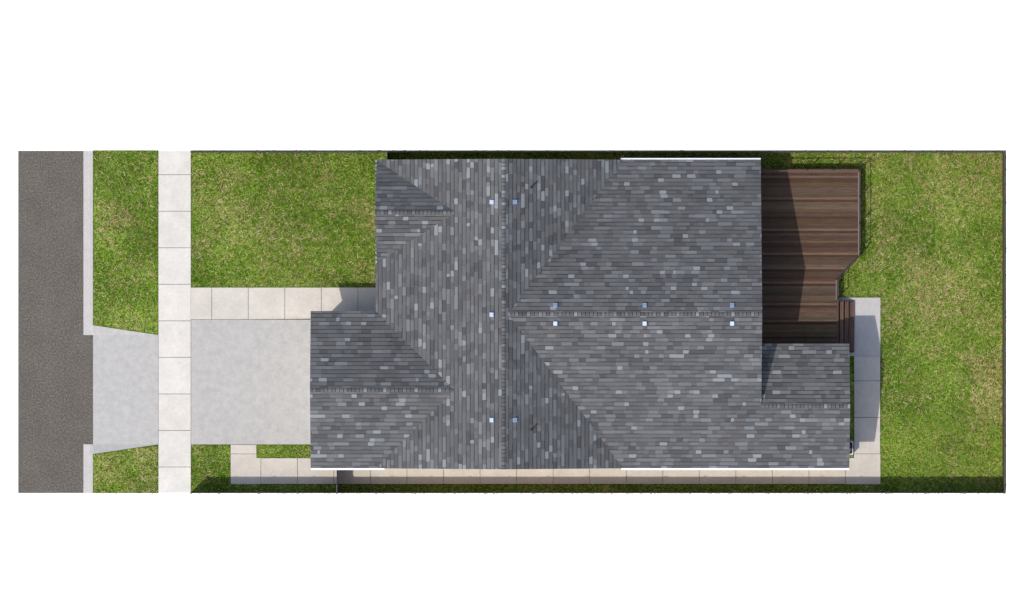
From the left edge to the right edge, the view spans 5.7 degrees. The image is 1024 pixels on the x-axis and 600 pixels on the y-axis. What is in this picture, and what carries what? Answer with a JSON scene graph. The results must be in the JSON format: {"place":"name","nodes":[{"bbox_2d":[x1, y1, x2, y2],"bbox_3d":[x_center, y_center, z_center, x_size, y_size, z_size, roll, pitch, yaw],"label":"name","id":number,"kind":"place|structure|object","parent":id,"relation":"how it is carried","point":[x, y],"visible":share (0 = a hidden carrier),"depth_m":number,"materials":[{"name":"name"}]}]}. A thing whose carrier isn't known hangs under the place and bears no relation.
{"place":"outdoors","nodes":[
{"label":"outdoors","id":0,"kind":"place"},
{"bbox_2d":[18,151,92,492],"bbox_3d":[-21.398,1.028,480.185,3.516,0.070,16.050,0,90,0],"label":"road","id":1,"kind":"structure","parent":0,"point":[55,389],"depth_m":480.15,"materials":[{"name":"grey asphalt"}]},
{"bbox_2d":[93,325,157,453],"bbox_3d":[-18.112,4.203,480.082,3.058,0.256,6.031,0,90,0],"label":"driveway apron","id":2,"kind":"object","parent":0,"point":[125,389],"visible":1,"depth_m":480.04,"materials":[{"name":"concrete"}]},
{"bbox_2d":[114,328,190,449],"bbox_3d":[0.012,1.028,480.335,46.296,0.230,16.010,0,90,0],"label":"ground","id":3,"kind":"structure","parent":0,"point":[170,357],"depth_m":480.22,"materials":[{"name":"grey concrete"}]},
{"bbox_2d":[83,151,92,492],"bbox_3d":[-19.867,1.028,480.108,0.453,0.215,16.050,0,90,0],"label":"curb","id":4,"kind":"structure","parent":3,"relation":"on","point":[87,285],"depth_m":480.13,"materials":[{"name":"concrete"}]},
{"bbox_2d":[158,151,190,492],"bbox_3d":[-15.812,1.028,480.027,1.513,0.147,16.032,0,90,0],"label":"sidewalk","id":5,"kind":"structure","parent":0,"point":[174,302],"depth_m":479.96,"materials":[{"name":"concrete"}]},
{"bbox_2d":[191,320,310,443],"bbox_3d":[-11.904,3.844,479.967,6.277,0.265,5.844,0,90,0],"label":"driveway","id":6,"kind":"structure","parent":0,"point":[250,381],"depth_m":479.91,"materials":[{"name":"concrete"}]},
{"bbox_2d":[191,288,375,318],"bbox_3d":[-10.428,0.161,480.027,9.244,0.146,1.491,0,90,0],"label":"entry path","id":7,"kind":"structure","parent":0,"point":[254,303],"depth_m":479.96,"materials":[{"name":"concrete"}]},
{"bbox_2d":[0,0,1023,599],"label":"sky","id":8,"kind":"structure","parent":0,"point":[76,75],"materials":[{"name":"white"}]},
{"bbox_2d":[92,149,1006,493],"bbox_3d":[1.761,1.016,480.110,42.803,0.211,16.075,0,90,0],"label":"lawn","id":9,"kind":"structure","parent":0,"point":[371,234],"depth_m":480.00,"materials":[{"name":"plant"}]},
{"bbox_2d":[310,158,849,469],"bbox_3d":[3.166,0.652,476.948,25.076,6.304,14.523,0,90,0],"label":"house","id":10,"kind":"structure","parent":9,"relation":"on","point":[564,314],"depth_m":475.22,"materials":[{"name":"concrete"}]},
{"bbox_2d":[190,151,1004,152],"bbox_3d":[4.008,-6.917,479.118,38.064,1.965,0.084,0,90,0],"label":"fence","id":11,"kind":"object","parent":9,"relation":"on","point":[597,151],"visible":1,"depth_m":478.17,"materials":[{"name":"grey metal"}]},
{"bbox_2d":[190,492,1004,493],"bbox_3d":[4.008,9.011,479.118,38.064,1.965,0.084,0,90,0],"label":"fence","id":12,"kind":"object","parent":9,"relation":"on","point":[597,492],"visible":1,"depth_m":478.69,"materials":[{"name":"grey metal"}]},
{"bbox_2d":[761,169,860,352],"bbox_3d":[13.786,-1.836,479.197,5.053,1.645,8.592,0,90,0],"label":"deck","id":13,"kind":"structure","parent":9,"relation":"on","point":[810,195],"depth_m":479.30,"materials":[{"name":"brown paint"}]},
{"bbox_2d":[850,441,852,454],"bbox_3d":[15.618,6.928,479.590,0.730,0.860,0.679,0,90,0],"label":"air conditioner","id":14,"kind":"object","parent":9,"relation":"on","point":[851,447],"visible":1,"depth_m":479.24,"materials":[{"name":"metal"}]},
{"bbox_2d":[839,298,879,355],"bbox_3d":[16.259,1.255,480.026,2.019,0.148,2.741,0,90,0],"label":"landing pad","id":15,"kind":"object","parent":9,"relation":"on","point":[866,326],"visible":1,"depth_m":479.95,"materials":[{"name":"concrete"}]},
{"bbox_2d":[1002,153,1004,491],"bbox_3d":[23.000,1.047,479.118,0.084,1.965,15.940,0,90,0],"label":"fence","id":16,"kind":"object","parent":9,"relation":"on","point":[1003,322],"visible":1,"depth_m":478.93,"materials":[{"name":"brown metal"}]},
{"bbox_2d":[231,356,879,483],"bbox_3d":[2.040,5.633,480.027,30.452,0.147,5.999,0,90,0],"label":"side path","id":17,"kind":"structure","parent":0,"point":[248,466],"depth_m":479.95,"materials":[{"name":"concrete"}]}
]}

